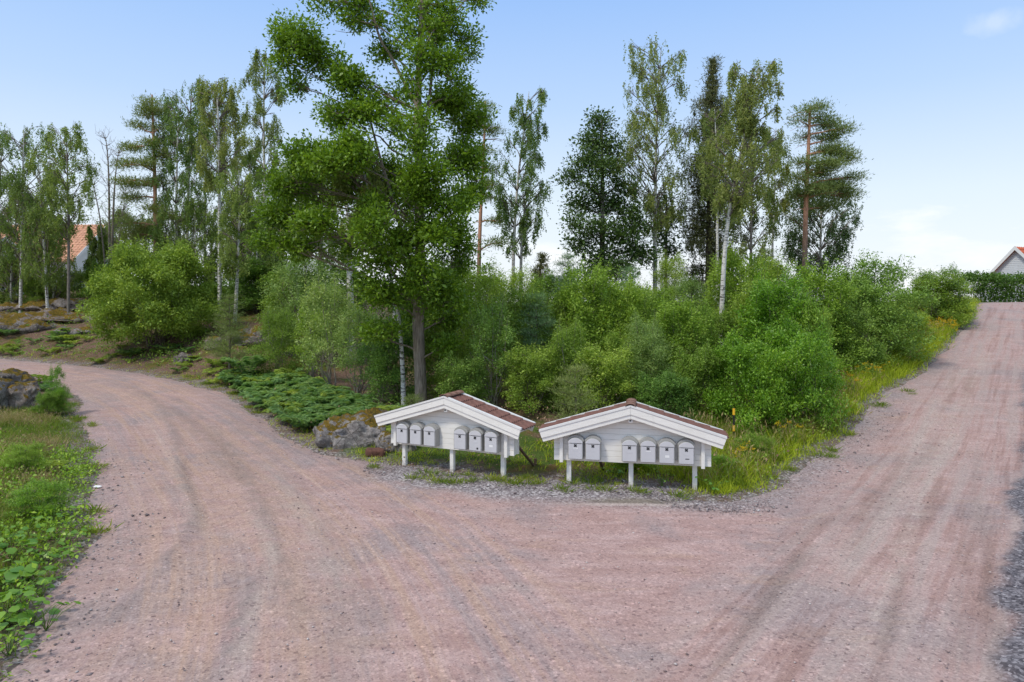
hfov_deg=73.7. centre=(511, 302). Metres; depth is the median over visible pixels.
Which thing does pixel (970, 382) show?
gravel road
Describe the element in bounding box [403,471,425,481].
grass tussock
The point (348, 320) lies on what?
shrub
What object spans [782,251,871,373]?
shrub
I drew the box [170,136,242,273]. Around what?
birch tree
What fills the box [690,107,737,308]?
birch tree
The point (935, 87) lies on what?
sky
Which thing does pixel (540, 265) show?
spruce tree
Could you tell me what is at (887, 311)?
shrub
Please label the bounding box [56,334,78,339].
fern
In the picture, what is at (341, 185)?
birch tree
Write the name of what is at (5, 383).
rock
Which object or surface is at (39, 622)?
broad leaved weed
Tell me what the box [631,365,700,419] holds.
shrub
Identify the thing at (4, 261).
birch tree
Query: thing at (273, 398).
fern
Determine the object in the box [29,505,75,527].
broad leaved weed
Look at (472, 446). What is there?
door
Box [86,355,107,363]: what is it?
fern
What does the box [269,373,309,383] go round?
fern
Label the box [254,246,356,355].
shrub
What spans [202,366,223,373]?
fern
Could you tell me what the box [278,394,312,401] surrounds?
fern
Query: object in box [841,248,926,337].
shrub
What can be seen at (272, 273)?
shrub
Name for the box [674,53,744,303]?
spruce tree
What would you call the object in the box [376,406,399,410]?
fern
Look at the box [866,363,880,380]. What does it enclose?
flowering plant
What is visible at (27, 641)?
broad leaved weed
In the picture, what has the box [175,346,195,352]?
fern
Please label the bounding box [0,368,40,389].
rock
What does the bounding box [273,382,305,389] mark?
fern
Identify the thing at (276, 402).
fern
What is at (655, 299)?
shrub
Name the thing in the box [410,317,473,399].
shrub
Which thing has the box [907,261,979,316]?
shrub
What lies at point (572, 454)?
door
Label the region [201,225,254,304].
birch tree
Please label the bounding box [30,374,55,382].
fern
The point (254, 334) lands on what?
rock
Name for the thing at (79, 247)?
house
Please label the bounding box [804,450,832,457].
grass tussock
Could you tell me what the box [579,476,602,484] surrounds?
grass tussock
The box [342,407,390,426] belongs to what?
rock
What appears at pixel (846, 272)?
shrub
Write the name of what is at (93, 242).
conifer tree
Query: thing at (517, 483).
grass tussock
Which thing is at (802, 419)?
corner weeds
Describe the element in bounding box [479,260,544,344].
shrub
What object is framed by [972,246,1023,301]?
house
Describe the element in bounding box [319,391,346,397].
fern
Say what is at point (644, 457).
door
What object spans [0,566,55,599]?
broad leaved weed
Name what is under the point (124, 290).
shrub
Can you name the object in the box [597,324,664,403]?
shrub
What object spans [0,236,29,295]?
house
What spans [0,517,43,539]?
broad leaved weed
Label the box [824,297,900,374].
shrub
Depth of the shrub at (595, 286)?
20.57 m
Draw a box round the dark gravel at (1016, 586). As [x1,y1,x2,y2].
[1012,507,1023,633]
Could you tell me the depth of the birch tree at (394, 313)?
32.92 m
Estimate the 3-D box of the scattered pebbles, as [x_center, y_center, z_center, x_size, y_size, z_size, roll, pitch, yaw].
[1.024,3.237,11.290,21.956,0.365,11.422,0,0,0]
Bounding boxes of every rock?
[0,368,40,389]
[0,377,15,410]
[6,381,43,408]
[173,352,192,365]
[203,336,225,350]
[226,325,278,349]
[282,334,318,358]
[313,412,385,448]
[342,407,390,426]
[374,430,416,452]
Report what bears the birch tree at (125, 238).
on the ground at (286, 430)
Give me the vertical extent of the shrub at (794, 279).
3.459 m
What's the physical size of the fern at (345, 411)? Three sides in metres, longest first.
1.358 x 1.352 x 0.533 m
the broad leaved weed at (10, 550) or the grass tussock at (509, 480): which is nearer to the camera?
the broad leaved weed at (10, 550)
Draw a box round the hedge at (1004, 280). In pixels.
[947,270,1023,301]
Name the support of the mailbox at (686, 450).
attached to the mailbox shelter at (612, 426)
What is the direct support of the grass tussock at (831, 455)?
on the gravel road
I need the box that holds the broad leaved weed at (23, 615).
[0,599,71,625]
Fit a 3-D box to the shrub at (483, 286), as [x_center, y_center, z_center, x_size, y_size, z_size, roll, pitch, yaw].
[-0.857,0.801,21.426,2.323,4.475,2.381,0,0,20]
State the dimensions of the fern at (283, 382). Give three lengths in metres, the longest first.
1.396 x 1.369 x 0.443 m
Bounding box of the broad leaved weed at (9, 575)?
[1,554,56,581]
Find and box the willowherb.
[680,318,940,451]
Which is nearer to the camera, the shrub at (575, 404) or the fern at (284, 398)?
the shrub at (575, 404)
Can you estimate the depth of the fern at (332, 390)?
20.97 m
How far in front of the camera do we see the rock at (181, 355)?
29.08 m
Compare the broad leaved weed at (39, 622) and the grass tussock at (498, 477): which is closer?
the broad leaved weed at (39, 622)
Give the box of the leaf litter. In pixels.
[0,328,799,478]
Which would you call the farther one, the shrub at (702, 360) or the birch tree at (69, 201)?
the birch tree at (69, 201)
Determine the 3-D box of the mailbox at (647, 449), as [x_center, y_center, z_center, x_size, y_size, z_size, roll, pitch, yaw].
[2.465,2.673,12.368,0.308,0.439,0.181,0,0,11]
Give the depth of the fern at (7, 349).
33.95 m
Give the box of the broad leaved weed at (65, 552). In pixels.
[22,531,81,561]
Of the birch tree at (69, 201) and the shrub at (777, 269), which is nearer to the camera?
the shrub at (777, 269)
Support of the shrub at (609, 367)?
on the ground at (286, 430)
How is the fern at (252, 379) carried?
on the ground at (286, 430)
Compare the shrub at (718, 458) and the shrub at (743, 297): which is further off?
the shrub at (743, 297)
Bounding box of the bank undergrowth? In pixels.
[0,305,337,385]
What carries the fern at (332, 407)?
on the ground at (286, 430)
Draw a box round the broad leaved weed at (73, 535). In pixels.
[35,523,87,545]
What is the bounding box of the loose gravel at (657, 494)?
[1,402,906,681]
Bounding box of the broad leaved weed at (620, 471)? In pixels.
[605,465,633,477]
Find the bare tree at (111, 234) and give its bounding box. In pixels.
[81,126,132,269]
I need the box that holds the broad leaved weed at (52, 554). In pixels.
[0,541,71,566]
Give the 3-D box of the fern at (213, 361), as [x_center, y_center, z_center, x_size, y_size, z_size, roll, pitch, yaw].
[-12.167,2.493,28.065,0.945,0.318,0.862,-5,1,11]
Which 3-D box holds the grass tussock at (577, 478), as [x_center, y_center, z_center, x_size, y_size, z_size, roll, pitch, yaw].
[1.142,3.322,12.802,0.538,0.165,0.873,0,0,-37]
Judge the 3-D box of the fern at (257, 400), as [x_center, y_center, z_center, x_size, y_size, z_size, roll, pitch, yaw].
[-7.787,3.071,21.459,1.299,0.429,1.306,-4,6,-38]
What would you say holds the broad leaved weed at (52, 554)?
on the ground at (286, 430)
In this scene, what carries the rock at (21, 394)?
on the ground at (286, 430)
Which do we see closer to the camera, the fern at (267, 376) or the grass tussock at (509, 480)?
the grass tussock at (509, 480)
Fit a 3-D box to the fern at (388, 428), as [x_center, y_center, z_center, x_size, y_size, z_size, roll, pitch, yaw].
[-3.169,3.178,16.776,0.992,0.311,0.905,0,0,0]
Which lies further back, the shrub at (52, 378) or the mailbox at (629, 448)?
the shrub at (52, 378)
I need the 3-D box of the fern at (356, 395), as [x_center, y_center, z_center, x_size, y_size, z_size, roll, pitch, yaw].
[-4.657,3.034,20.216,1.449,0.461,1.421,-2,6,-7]
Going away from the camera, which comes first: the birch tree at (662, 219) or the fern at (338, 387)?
the fern at (338, 387)
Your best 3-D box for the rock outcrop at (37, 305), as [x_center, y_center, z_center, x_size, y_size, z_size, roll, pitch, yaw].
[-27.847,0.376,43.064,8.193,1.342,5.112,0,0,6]
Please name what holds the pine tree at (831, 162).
on the ground at (286, 430)
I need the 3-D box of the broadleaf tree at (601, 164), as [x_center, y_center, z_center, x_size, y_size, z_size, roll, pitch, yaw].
[4.745,-4.538,33.619,5.892,10.726,4.399,0,0,0]
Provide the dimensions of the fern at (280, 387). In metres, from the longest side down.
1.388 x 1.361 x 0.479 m
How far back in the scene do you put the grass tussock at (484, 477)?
13.04 m
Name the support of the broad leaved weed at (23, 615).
on the ground at (286, 430)
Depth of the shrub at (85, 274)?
44.37 m
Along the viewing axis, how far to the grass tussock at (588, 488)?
12.35 m
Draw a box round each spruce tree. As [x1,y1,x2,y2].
[528,251,554,286]
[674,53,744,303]
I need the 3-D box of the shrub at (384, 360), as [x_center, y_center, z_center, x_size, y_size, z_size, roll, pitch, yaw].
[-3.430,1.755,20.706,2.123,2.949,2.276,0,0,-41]
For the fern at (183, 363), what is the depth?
28.55 m
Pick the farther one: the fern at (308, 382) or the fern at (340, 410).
the fern at (308, 382)
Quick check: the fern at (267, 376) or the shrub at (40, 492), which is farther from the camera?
the fern at (267, 376)
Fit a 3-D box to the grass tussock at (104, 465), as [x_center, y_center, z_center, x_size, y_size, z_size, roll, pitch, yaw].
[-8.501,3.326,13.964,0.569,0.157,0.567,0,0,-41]
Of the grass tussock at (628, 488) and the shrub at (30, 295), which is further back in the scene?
the shrub at (30, 295)
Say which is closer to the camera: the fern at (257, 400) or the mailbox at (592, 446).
the mailbox at (592, 446)
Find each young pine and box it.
[197,291,256,368]
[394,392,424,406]
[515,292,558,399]
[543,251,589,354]
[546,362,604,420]
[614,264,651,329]
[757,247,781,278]
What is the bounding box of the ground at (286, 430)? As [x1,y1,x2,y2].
[0,286,989,681]
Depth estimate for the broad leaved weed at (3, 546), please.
9.24 m
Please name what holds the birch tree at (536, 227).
on the ground at (286, 430)
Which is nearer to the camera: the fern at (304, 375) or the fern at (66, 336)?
the fern at (304, 375)
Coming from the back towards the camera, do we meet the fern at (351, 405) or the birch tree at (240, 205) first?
the birch tree at (240, 205)
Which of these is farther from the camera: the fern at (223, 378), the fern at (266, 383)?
the fern at (223, 378)
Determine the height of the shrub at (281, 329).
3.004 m
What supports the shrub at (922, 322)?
on the ground at (286, 430)
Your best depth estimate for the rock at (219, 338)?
30.26 m
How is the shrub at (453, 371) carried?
on the ground at (286, 430)
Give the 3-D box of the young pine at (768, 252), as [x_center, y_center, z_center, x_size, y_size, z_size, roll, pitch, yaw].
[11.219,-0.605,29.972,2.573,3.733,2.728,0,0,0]
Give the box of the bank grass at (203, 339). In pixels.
[8,302,373,385]
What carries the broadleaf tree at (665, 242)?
on the ground at (286, 430)
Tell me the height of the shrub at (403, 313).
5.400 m
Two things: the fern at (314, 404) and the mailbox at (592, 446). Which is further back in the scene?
the fern at (314, 404)
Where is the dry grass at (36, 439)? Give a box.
[0,405,72,524]
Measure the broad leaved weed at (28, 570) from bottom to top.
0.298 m
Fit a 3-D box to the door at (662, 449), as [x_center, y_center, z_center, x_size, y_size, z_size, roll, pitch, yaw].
[2.772,2.743,12.224,0.250,0.282,0.009,0,0,11]
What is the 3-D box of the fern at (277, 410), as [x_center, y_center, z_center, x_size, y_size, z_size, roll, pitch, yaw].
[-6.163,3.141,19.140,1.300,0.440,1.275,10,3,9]
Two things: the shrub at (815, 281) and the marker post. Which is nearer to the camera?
the marker post
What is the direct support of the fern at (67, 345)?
on the ground at (286, 430)
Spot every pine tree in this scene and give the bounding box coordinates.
[104,89,180,257]
[473,96,519,323]
[775,96,874,291]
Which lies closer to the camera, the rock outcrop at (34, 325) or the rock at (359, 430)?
the rock at (359, 430)
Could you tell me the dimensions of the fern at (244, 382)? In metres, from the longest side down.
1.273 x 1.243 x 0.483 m
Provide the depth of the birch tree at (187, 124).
41.44 m
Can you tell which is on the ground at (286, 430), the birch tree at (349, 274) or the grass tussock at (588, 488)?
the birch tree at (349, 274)
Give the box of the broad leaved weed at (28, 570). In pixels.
[0,564,41,589]
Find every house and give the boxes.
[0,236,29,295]
[1,224,115,288]
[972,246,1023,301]
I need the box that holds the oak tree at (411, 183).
[240,0,500,402]
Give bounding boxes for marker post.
[733,408,734,438]
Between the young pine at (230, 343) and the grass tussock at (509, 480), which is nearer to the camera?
the grass tussock at (509, 480)
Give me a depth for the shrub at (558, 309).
21.74 m
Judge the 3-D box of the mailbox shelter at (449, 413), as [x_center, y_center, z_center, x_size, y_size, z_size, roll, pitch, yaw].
[-1.045,2.768,14.045,3.410,1.934,1.420,0,0,25]
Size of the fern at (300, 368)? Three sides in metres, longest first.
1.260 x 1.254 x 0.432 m
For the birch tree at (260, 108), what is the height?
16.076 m
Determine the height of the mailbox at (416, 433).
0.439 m
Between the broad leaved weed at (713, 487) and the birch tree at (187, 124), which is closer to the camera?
the broad leaved weed at (713, 487)
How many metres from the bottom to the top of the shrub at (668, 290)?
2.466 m
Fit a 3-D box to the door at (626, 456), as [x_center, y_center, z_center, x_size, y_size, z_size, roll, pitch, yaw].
[2.126,2.743,12.355,0.250,0.282,0.009,0,0,11]
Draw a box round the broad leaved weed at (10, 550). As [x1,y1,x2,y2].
[0,534,37,562]
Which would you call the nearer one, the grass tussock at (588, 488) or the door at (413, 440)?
the grass tussock at (588, 488)
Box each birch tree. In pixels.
[0,122,65,312]
[0,138,34,280]
[0,201,37,303]
[4,158,79,307]
[4,183,65,296]
[26,121,101,311]
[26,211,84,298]
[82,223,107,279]
[96,209,147,259]
[133,211,179,297]
[140,103,211,251]
[154,76,231,238]
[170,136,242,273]
[170,197,229,298]
[186,74,253,318]
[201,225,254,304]
[208,141,283,261]
[212,164,266,321]
[223,215,286,308]
[239,49,289,202]
[268,188,319,331]
[323,130,405,405]
[325,180,372,361]
[352,196,412,353]
[484,88,548,303]
[494,172,552,299]
[610,32,699,292]
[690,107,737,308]
[699,58,784,343]
[720,122,793,267]
[758,126,794,260]
[775,174,863,298]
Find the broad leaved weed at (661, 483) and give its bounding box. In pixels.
[647,471,674,486]
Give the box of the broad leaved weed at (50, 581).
[11,567,63,596]
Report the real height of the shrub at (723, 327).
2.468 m
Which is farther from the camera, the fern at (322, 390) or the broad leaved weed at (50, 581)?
the fern at (322, 390)
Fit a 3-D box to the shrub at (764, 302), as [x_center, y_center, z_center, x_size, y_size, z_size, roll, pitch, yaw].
[7.699,0.891,19.715,2.955,4.117,2.756,0,0,28]
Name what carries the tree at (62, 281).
on the ground at (286, 430)
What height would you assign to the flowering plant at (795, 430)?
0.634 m
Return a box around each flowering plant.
[740,439,755,466]
[776,420,786,441]
[787,420,803,442]
[847,371,860,392]
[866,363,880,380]
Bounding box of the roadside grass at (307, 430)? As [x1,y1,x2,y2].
[4,349,430,464]
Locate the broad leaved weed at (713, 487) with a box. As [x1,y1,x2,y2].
[695,476,727,492]
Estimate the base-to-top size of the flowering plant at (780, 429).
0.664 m
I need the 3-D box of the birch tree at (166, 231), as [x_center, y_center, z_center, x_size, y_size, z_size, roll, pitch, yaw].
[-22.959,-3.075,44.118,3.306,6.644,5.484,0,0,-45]
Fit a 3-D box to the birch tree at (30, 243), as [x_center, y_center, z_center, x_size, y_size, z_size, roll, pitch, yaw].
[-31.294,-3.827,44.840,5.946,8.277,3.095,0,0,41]
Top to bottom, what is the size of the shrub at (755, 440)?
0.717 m
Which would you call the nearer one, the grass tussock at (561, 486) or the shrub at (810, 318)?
the grass tussock at (561, 486)
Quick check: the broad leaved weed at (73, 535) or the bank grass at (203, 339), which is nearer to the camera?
the broad leaved weed at (73, 535)
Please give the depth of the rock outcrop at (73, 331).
35.35 m
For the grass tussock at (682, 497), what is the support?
on the gravel road
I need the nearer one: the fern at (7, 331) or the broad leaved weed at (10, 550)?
the broad leaved weed at (10, 550)
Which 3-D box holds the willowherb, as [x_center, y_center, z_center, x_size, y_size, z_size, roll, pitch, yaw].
[13.297,1.515,25.275,2.844,3.389,27.601,0,0,41]
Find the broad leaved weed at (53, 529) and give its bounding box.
[33,519,78,538]
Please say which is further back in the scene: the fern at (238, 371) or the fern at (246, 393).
the fern at (238, 371)
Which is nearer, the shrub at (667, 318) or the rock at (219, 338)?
the shrub at (667, 318)
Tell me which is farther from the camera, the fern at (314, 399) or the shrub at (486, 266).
the shrub at (486, 266)
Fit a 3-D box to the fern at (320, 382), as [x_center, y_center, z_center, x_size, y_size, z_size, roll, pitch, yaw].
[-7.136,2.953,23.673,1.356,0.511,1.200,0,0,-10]
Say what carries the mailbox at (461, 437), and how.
attached to the mailbox shelter at (449, 413)
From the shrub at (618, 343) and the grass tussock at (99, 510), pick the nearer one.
the grass tussock at (99, 510)
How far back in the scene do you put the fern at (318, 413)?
18.67 m
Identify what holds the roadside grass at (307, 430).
on the ground at (286, 430)
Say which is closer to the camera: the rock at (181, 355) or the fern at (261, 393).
the fern at (261, 393)
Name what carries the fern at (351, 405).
on the ground at (286, 430)
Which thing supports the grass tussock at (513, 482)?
on the gravel road
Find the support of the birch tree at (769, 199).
on the ground at (286, 430)
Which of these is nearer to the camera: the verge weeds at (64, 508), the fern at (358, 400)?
the verge weeds at (64, 508)
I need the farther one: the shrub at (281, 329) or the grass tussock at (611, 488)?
the shrub at (281, 329)
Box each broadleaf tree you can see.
[272,136,356,280]
[548,104,667,287]
[642,183,689,272]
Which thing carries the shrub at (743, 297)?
on the ground at (286, 430)
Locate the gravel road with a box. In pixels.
[0,302,1023,681]
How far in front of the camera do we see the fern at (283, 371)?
25.38 m
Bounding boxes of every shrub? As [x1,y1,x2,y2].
[0,255,55,303]
[0,439,52,477]
[0,476,74,523]
[10,277,76,303]
[29,391,63,414]
[43,363,66,399]
[46,382,76,414]
[56,266,101,298]
[72,234,225,347]
[72,256,113,302]
[153,281,252,313]
[210,251,301,311]
[245,301,303,372]
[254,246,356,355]
[254,264,319,329]
[285,301,333,376]
[294,270,362,385]
[295,252,373,340]
[327,299,387,396]
[351,338,409,402]
[361,312,430,404]
[388,254,464,351]
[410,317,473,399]
[426,253,510,354]
[431,350,496,404]
[451,256,516,395]
[459,292,519,405]
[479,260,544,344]
[491,273,561,396]
[499,339,566,415]
[514,267,583,326]
[529,316,601,408]
[537,279,583,378]
[547,250,627,387]
[565,340,642,412]
[581,282,624,338]
[591,268,653,387]
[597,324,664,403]
[605,462,665,474]
[611,310,681,408]
[619,276,681,366]
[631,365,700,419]
[636,283,684,343]
[645,249,696,304]
[647,288,715,394]
[656,337,737,416]
[667,271,719,340]
[673,294,723,385]
[696,324,804,440]
[701,238,776,338]
[702,303,741,374]
[706,450,742,475]
[726,265,787,360]
[728,261,834,382]
[733,429,781,461]
[736,247,795,315]
[748,310,853,431]
[766,286,842,400]
[772,268,810,312]
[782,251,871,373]
[821,263,882,306]
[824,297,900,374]
[832,269,943,367]
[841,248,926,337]
[889,308,936,342]
[901,269,982,328]
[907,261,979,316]
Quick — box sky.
[0,0,1023,301]
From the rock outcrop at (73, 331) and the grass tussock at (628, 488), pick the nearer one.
the grass tussock at (628, 488)
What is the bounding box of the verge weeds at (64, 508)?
[0,431,106,681]
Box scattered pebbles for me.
[37,425,1020,681]
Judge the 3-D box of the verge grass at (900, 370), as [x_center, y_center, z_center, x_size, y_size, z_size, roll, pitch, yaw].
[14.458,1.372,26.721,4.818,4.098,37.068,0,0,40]
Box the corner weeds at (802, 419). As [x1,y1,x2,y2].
[564,382,866,485]
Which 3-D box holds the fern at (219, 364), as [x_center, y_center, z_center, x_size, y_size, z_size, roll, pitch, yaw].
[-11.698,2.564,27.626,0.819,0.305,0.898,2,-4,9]
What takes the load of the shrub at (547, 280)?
on the ground at (286, 430)
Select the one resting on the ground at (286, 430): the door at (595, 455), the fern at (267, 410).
the fern at (267, 410)
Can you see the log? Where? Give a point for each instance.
(376, 452)
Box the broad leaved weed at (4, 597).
[0,592,33,630]
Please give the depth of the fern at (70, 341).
33.71 m
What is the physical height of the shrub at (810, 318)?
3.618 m
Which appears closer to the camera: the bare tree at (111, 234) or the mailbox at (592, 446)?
the mailbox at (592, 446)
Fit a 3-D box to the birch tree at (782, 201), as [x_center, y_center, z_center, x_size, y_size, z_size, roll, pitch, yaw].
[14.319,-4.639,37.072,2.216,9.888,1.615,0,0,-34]
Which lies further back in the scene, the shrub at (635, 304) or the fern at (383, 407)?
the shrub at (635, 304)
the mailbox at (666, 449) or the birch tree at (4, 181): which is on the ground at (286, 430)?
the birch tree at (4, 181)
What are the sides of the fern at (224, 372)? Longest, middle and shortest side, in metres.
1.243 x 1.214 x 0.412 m
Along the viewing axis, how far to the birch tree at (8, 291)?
43.86 m
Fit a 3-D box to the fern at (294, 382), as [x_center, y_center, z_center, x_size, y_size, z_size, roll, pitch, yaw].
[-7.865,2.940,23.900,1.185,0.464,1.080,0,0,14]
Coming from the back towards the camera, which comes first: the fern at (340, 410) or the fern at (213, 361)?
the fern at (213, 361)
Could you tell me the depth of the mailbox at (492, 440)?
13.03 m
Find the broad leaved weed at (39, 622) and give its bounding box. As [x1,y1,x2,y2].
[26,601,83,630]
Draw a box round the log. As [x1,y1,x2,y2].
[365,447,385,456]
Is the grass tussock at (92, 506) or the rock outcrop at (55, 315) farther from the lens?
the rock outcrop at (55, 315)
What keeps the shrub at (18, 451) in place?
on the ground at (286, 430)
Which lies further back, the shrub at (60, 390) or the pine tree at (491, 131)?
the pine tree at (491, 131)
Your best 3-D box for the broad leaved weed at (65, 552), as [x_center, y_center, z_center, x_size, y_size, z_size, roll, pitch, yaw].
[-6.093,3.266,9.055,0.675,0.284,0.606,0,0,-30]
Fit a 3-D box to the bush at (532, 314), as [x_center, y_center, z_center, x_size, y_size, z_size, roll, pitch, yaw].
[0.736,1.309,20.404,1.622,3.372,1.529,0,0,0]
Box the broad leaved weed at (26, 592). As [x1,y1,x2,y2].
[0,588,45,622]
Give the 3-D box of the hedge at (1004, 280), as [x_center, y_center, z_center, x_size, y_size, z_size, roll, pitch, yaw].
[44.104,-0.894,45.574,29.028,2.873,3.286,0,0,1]
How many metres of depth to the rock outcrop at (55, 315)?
37.93 m
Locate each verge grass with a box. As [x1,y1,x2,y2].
[0,401,106,681]
[665,294,981,499]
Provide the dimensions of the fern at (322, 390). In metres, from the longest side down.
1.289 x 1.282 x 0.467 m
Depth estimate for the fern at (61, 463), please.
13.32 m
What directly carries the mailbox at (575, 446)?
attached to the mailbox shelter at (612, 426)
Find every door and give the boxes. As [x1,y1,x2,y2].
[397,429,406,442]
[410,430,420,444]
[424,431,434,445]
[454,434,464,449]
[469,436,480,450]
[485,437,496,452]
[569,443,581,458]
[586,444,599,459]
[622,446,635,461]
[641,446,654,462]
[660,447,673,462]
[679,448,693,463]
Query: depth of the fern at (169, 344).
30.99 m
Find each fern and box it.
[0,329,19,333]
[0,345,18,353]
[3,343,23,346]
[5,351,24,355]
[24,337,42,341]
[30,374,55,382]
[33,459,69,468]
[34,347,60,353]
[45,335,73,343]
[47,329,66,335]
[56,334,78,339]
[57,343,75,348]
[63,339,81,343]
[78,335,95,340]
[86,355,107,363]
[115,348,145,356]
[118,349,143,355]
[149,348,165,354]
[153,343,183,351]
[169,366,188,370]
[174,361,192,366]
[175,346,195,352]
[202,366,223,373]
[204,358,224,365]
[205,359,223,365]
[206,379,219,382]
[213,362,227,366]
[216,374,252,383]
[218,369,247,377]
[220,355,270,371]
[223,374,259,378]
[231,368,260,373]
[237,377,267,384]
[237,380,273,392]
[238,386,279,403]
[242,377,273,382]
[247,390,284,403]
[252,400,281,407]
[255,386,277,389]
[260,373,284,377]
[260,392,286,394]
[262,401,290,414]
[264,371,292,377]
[264,396,292,406]
[267,403,302,414]
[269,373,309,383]
[271,379,304,385]
[271,399,282,406]
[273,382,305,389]
[273,406,318,419]
[274,368,305,379]
[274,384,299,390]
[277,386,308,398]
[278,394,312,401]
[280,366,304,373]
[280,376,314,383]
[281,411,317,420]
[281,416,325,430]
[287,378,324,386]
[287,388,315,395]
[288,402,326,413]
[289,383,324,389]
[290,407,327,417]
[290,421,320,429]
[291,373,310,377]
[296,389,317,395]
[297,396,336,402]
[299,380,313,386]
[299,407,342,419]
[299,416,322,426]
[300,396,335,408]
[300,405,330,411]
[303,388,336,395]
[304,397,351,410]
[307,382,331,388]
[312,386,350,391]
[318,389,340,396]
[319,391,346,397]
[323,388,361,400]
[327,404,373,418]
[330,393,378,405]
[336,409,353,414]
[338,401,376,409]
[338,404,375,410]
[340,399,370,405]
[348,398,382,408]
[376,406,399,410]
[383,425,390,431]
[386,403,407,408]
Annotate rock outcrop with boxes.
[0,297,135,312]
[0,307,107,322]
[0,317,62,334]
[54,326,105,334]
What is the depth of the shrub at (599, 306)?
27.57 m
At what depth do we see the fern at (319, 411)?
18.39 m
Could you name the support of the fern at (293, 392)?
on the ground at (286, 430)
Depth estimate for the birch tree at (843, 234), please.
39.62 m
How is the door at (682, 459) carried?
in the mailbox at (686, 450)
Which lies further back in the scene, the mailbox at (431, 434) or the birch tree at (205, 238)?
the birch tree at (205, 238)
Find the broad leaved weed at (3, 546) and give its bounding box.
[0,524,27,549]
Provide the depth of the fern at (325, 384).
23.18 m
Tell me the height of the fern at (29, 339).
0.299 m
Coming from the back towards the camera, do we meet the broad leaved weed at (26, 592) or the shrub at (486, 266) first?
the shrub at (486, 266)
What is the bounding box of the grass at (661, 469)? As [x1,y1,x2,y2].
[354,437,742,494]
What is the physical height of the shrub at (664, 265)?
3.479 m
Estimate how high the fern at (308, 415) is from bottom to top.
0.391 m
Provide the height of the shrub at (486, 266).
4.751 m
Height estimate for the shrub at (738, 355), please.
2.888 m
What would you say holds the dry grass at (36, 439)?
on the ground at (286, 430)
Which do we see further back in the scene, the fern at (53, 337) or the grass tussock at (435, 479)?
the fern at (53, 337)
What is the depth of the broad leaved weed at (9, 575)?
8.21 m
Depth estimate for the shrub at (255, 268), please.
37.53 m
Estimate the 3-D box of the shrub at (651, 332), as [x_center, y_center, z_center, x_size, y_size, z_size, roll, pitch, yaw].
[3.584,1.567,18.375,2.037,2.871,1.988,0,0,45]
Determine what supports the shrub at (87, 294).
on the ground at (286, 430)
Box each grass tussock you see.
[81,519,123,534]
[82,501,109,514]
[83,446,103,451]
[85,462,108,469]
[88,507,107,513]
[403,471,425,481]
[412,467,431,473]
[417,468,450,476]
[426,474,449,484]
[442,477,470,485]
[477,472,505,481]
[486,475,512,480]
[497,475,518,485]
[499,476,526,485]
[510,477,536,486]
[526,476,550,484]
[544,482,577,492]
[559,476,587,487]
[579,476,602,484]
[581,471,600,480]
[582,482,604,490]
[594,484,619,492]
[622,481,647,494]
[636,488,652,494]
[658,486,689,499]
[671,491,694,500]
[740,482,767,491]
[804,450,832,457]
[820,444,842,450]
[822,452,840,458]
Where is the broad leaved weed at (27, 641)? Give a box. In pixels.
[0,619,34,655]
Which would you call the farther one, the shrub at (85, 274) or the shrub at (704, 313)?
the shrub at (85, 274)
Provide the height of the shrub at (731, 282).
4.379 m
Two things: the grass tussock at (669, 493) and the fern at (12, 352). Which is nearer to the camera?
the grass tussock at (669, 493)
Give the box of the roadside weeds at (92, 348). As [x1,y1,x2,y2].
[1,338,280,390]
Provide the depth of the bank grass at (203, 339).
32.59 m
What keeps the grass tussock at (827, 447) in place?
on the gravel road
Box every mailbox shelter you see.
[374,390,536,476]
[538,398,728,489]
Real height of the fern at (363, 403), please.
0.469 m
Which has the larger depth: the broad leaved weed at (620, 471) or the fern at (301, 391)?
the fern at (301, 391)
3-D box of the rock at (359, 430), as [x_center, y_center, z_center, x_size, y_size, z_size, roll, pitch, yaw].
[-3.810,3.305,16.207,1.770,1.318,1.089,0,0,-9]
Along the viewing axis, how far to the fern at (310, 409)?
18.59 m
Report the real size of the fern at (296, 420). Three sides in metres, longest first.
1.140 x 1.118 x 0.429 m
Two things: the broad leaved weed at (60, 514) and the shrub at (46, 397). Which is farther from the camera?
the shrub at (46, 397)
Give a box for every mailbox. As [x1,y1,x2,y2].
[396,420,411,443]
[410,422,425,444]
[423,423,439,446]
[454,425,469,449]
[469,427,485,451]
[484,429,501,452]
[567,434,583,459]
[585,434,601,459]
[621,436,637,461]
[639,436,656,462]
[658,437,675,463]
[677,438,694,464]

